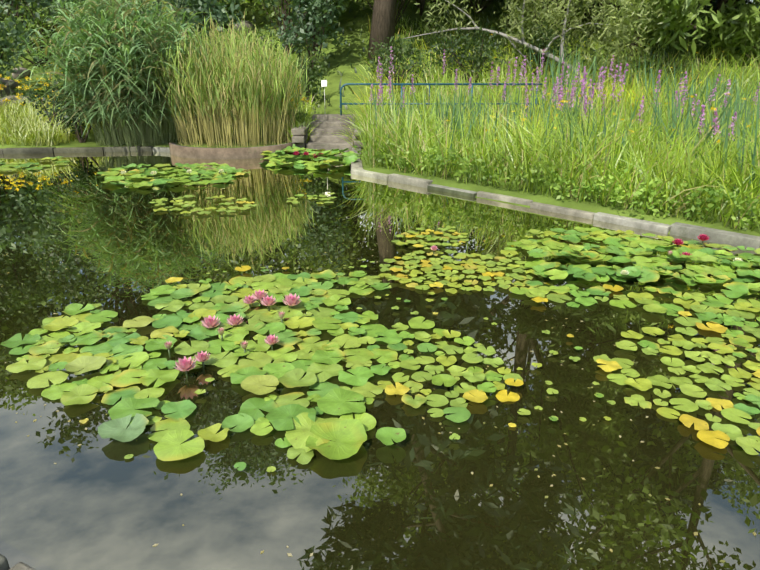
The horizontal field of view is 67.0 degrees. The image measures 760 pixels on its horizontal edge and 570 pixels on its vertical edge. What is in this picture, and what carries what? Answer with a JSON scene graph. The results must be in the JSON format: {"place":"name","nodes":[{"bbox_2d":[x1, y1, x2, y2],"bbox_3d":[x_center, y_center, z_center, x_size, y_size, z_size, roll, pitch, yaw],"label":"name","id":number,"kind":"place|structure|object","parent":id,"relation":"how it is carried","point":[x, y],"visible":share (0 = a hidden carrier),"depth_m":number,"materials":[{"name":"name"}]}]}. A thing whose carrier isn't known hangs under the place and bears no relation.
{"place":"outdoors","nodes":[
{"label":"outdoors","id":0,"kind":"place"},
{"bbox_2d":[262,109,307,125],"bbox_3d":[-2.144,-3.696,12.719,1.151,0.510,1.600,0,21,-1],"label":"step planter foliage","id":1,"kind":"object","parent":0,"point":[303,115],"visible":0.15,"depth_m":12.57,"materials":[{"name":"green plant"}]},
{"bbox_2d":[283,106,319,141],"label":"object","id":2,"kind":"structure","parent":0,"point":[304,122],"depth_m":12.09,"materials":[{"name":"green plant"}]},
{"bbox_2d":[0,152,759,569],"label":"pond water","id":3,"kind":"structure","parent":0,"point":[420,496],"depth_m":2.82,"materials":[{"name":"green liquid"}]},
{"bbox_2d":[1,226,756,562],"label":"floating leaf debris","id":4,"kind":"object","parent":3,"relation":"on","point":[423,418],"visible":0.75,"depth_m":2.73,"materials":[{"name":"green plant"}]},
{"bbox_2d":[0,144,759,471],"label":"water lily pads","id":5,"kind":"object","parent":3,"relation":"on","point":[307,430],"visible":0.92,"depth_m":3.55,"materials":[{"name":"green plant"}]},
{"bbox_2d":[121,151,742,377],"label":"water lily flowers","id":6,"kind":"object","parent":3,"relation":"on","point":[185,364],"visible":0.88,"depth_m":3.81,"materials":[{"name":"pink plant"}]},
{"bbox_2d":[0,0,759,236],"bbox_3d":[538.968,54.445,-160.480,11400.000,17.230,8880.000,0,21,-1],"label":"ground","id":7,"kind":"structure","parent":0,"point":[355,47],"depth_m":18.15,"materials":[{"name":"green plant"}]},
{"bbox_2d":[1,0,64,45],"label":"tree","id":8,"kind":"object","parent":7,"relation":"on","point":[17,8],"visible":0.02,"depth_m":19.51,"materials":[{"name":"green plant"}]},
{"bbox_2d":[0,93,108,146],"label":"grass","id":9,"kind":"structure","parent":7,"relation":"on","point":[14,124],"depth_m":12.40,"materials":[{"name":"green plant"}]},
{"bbox_2d":[6,0,226,149],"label":"bamboo clump","id":10,"kind":"object","parent":7,"relation":"on","point":[114,66],"visible":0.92,"depth_m":11.19,"materials":[{"name":"green plant"}]},
{"bbox_2d":[19,78,214,142],"bbox_3d":[-5.695,-3.941,12.754,4.251,1.540,1.806,0,21,-1],"label":"bank shrub","id":11,"kind":"object","parent":7,"relation":"on","point":[73,123],"visible":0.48,"depth_m":12.47,"materials":[{"name":"green plant"}]},
{"bbox_2d":[0,15,273,124],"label":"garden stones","id":12,"kind":"object","parent":7,"relation":"on","point":[13,84],"visible":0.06,"depth_m":17.04,"materials":[{"name":"grey stone"}]},
{"bbox_2d":[0,0,286,66],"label":"shrub","id":13,"kind":"object","parent":7,"relation":"on","point":[30,25],"visible":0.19,"depth_m":18.01,"materials":[{"name":"green plant"}]},
{"bbox_2d":[0,65,308,127],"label":"yellow flower plants","id":14,"kind":"object","parent":7,"relation":"on","point":[47,85],"visible":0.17,"depth_m":14.35,"materials":[{"name":"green plant"}]},
{"bbox_2d":[0,0,346,84],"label":"shrub","id":15,"kind":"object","parent":7,"relation":"on","point":[317,8],"depth_m":16.59,"materials":[{"name":"green plant"}]},
{"bbox_2d":[0,0,356,126],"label":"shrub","id":16,"kind":"object","parent":7,"relation":"on","point":[328,101],"visible":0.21,"depth_m":18.23,"materials":[{"name":"green plant"}]},
{"bbox_2d":[139,8,310,147],"bbox_3d":[-3.027,-4.213,11.715,3.447,2.709,2.617,0,21,-1],"label":"plant","id":17,"kind":"object","parent":7,"relation":"on","point":[266,86],"visible":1,"depth_m":11.34,"materials":[{"name":"green plant"}]},
{"bbox_2d":[169,142,294,158],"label":"planter wall","id":18,"kind":"structure","parent":7,"relation":"on","point":[214,153],"depth_m":10.85,"materials":[{"name":"stone"}]},
{"bbox_2d":[172,0,348,35],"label":"shrub","id":19,"kind":"object","parent":7,"relation":"on","point":[234,23],"visible":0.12,"depth_m":21.41,"materials":[{"name":"green plant"}]},
{"bbox_2d":[260,94,320,139],"bbox_3d":[-2.077,-4.064,13.627,1.760,0.998,3.664,0,21,-1],"label":"grass clump","id":20,"kind":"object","parent":7,"relation":"on","point":[308,108],"depth_m":13.78,"materials":[{"name":"green plant"}]},
{"bbox_2d":[194,0,424,52],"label":"shrub","id":21,"kind":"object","parent":7,"relation":"on","point":[420,5],"depth_m":20.01,"materials":[{"name":"green plant"}]},
{"bbox_2d":[321,80,326,100],"bbox_3d":[-1.270,-4.278,13.168,0.130,0.788,0.066,0,21,-1],"label":"plant label","id":22,"kind":"object","parent":7,"relation":"on","point":[324,83],"visible":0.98,"depth_m":13.05,"materials":[{"name":"white plastic"}]},
{"bbox_2d":[291,114,366,151],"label":"stone steps","id":23,"kind":"structure","parent":7,"relation":"on","point":[321,138],"depth_m":11.98,"materials":[{"name":"grey stone"}]},
{"bbox_2d":[332,105,374,143],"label":"weed plant","id":24,"kind":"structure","parent":7,"relation":"on","point":[352,126],"depth_m":11.99,"materials":[{"name":"green plant"}]},
{"bbox_2d":[333,88,391,129],"bbox_3d":[-0.237,-3.767,12.710,1.518,1.152,3.074,0,21,-1],"label":"grass clump","id":25,"kind":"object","parent":7,"relation":"on","point":[366,107],"depth_m":12.55,"materials":[{"name":"green plant"}]},
{"bbox_2d":[0,146,759,569],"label":"pond kerb","id":26,"kind":"structure","parent":7,"relation":"on","point":[716,236],"depth_m":6.92,"materials":[{"name":"concrete"}]},
{"bbox_2d":[367,0,395,65],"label":"tree trunk","id":27,"kind":"object","parent":7,"relation":"on","point":[383,23],"visible":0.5,"depth_m":17.51,"materials":[{"name":"brown plant"}]},
{"bbox_2d":[221,17,595,106],"bbox_3d":[0.944,-6.283,16.206,10.634,2.559,3.147,-5,21,-13],"label":"shrub","id":28,"kind":"object","parent":7,"relation":"on","point":[312,74],"visible":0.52,"depth_m":15.87,"materials":[{"name":"green plant"}]},
{"bbox_2d":[340,83,541,117],"bbox_3d":[1.335,-4.000,12.725,4.441,0.891,0.090,0,21,-1],"label":"railing","id":29,"kind":"object","parent":7,"relation":"on","point":[402,84],"visible":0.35,"depth_m":12.57,"materials":[{"name":"metal"}]},
{"bbox_2d":[460,0,608,13],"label":"meadow shrub","id":30,"kind":"object","parent":7,"relation":"on","point":[483,7],"visible":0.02,"depth_m":23.45,"materials":[{"name":"green plant"}]},
{"bbox_2d":[319,77,759,232],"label":"tall bank grass","id":31,"kind":"structure","parent":7,"relation":"on","point":[641,165],"depth_m":7.49,"materials":[{"name":"green plant"}]},
{"bbox_2d":[403,0,688,88],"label":"shrub","id":32,"kind":"object","parent":7,"relation":"on","point":[619,28],"visible":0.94,"depth_m":16.15,"materials":[{"name":"green plant"}]},
{"bbox_2d":[349,9,759,136],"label":"tall grass","id":33,"kind":"structure","parent":7,"relation":"on","point":[609,88],"depth_m":15.58,"materials":[{"name":"green plant"}]},
{"bbox_2d":[353,131,759,228],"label":"low leafy plants","id":34,"kind":"object","parent":7,"relation":"on","point":[555,186],"visible":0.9,"depth_m":6.80,"materials":[{"name":"green plant"}]},
{"bbox_2d":[353,0,759,88],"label":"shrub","id":35,"kind":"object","parent":7,"relation":"on","point":[559,45],"depth_m":21.41,"materials":[{"name":"green plant"}]},
{"bbox_2d":[545,0,570,34],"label":"tree","id":36,"kind":"object","parent":7,"relation":"on","point":[562,16],"depth_m":21.48,"materials":[{"name":"green plant"}]},
{"bbox_2d":[369,46,759,227],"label":"purple flowers","id":37,"kind":"object","parent":7,"relation":"on","point":[601,75],"visible":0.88,"depth_m":10.91,"materials":[{"name":"purple plant"}]},
{"bbox_2d":[370,43,759,206],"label":"reeds","id":38,"kind":"object","parent":7,"relation":"on","point":[722,115],"visible":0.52,"depth_m":9.78,"materials":[{"name":"green plant"}]},
{"bbox_2d":[431,0,758,31],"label":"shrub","id":39,"kind":"object","parent":7,"relation":"on","point":[433,1],"visible":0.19,"depth_m":23.54,"materials":[{"name":"green plant"}]},
{"bbox_2d":[446,21,757,205],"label":"purple flowers","id":40,"kind":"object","parent":7,"relation":"on","point":[566,101],"depth_m":8.38,"materials":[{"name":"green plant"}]},
{"bbox_2d":[490,0,759,66],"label":"shrub","id":41,"kind":"object","parent":7,"relation":"on","point":[733,29],"visible":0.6,"depth_m":19.02,"materials":[{"name":"green plant"}]},
{"bbox_2d":[595,0,712,22],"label":"olive bush","id":42,"kind":"object","parent":7,"relation":"on","point":[705,7],"depth_m":25.03,"materials":[{"name":"green plant"}]},
{"bbox_2d":[596,0,759,40],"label":"shrub","id":43,"kind":"object","parent":7,"relation":"on","point":[716,4],"visible":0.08,"depth_m":25.43,"materials":[{"name":"green plant"}]}
]}

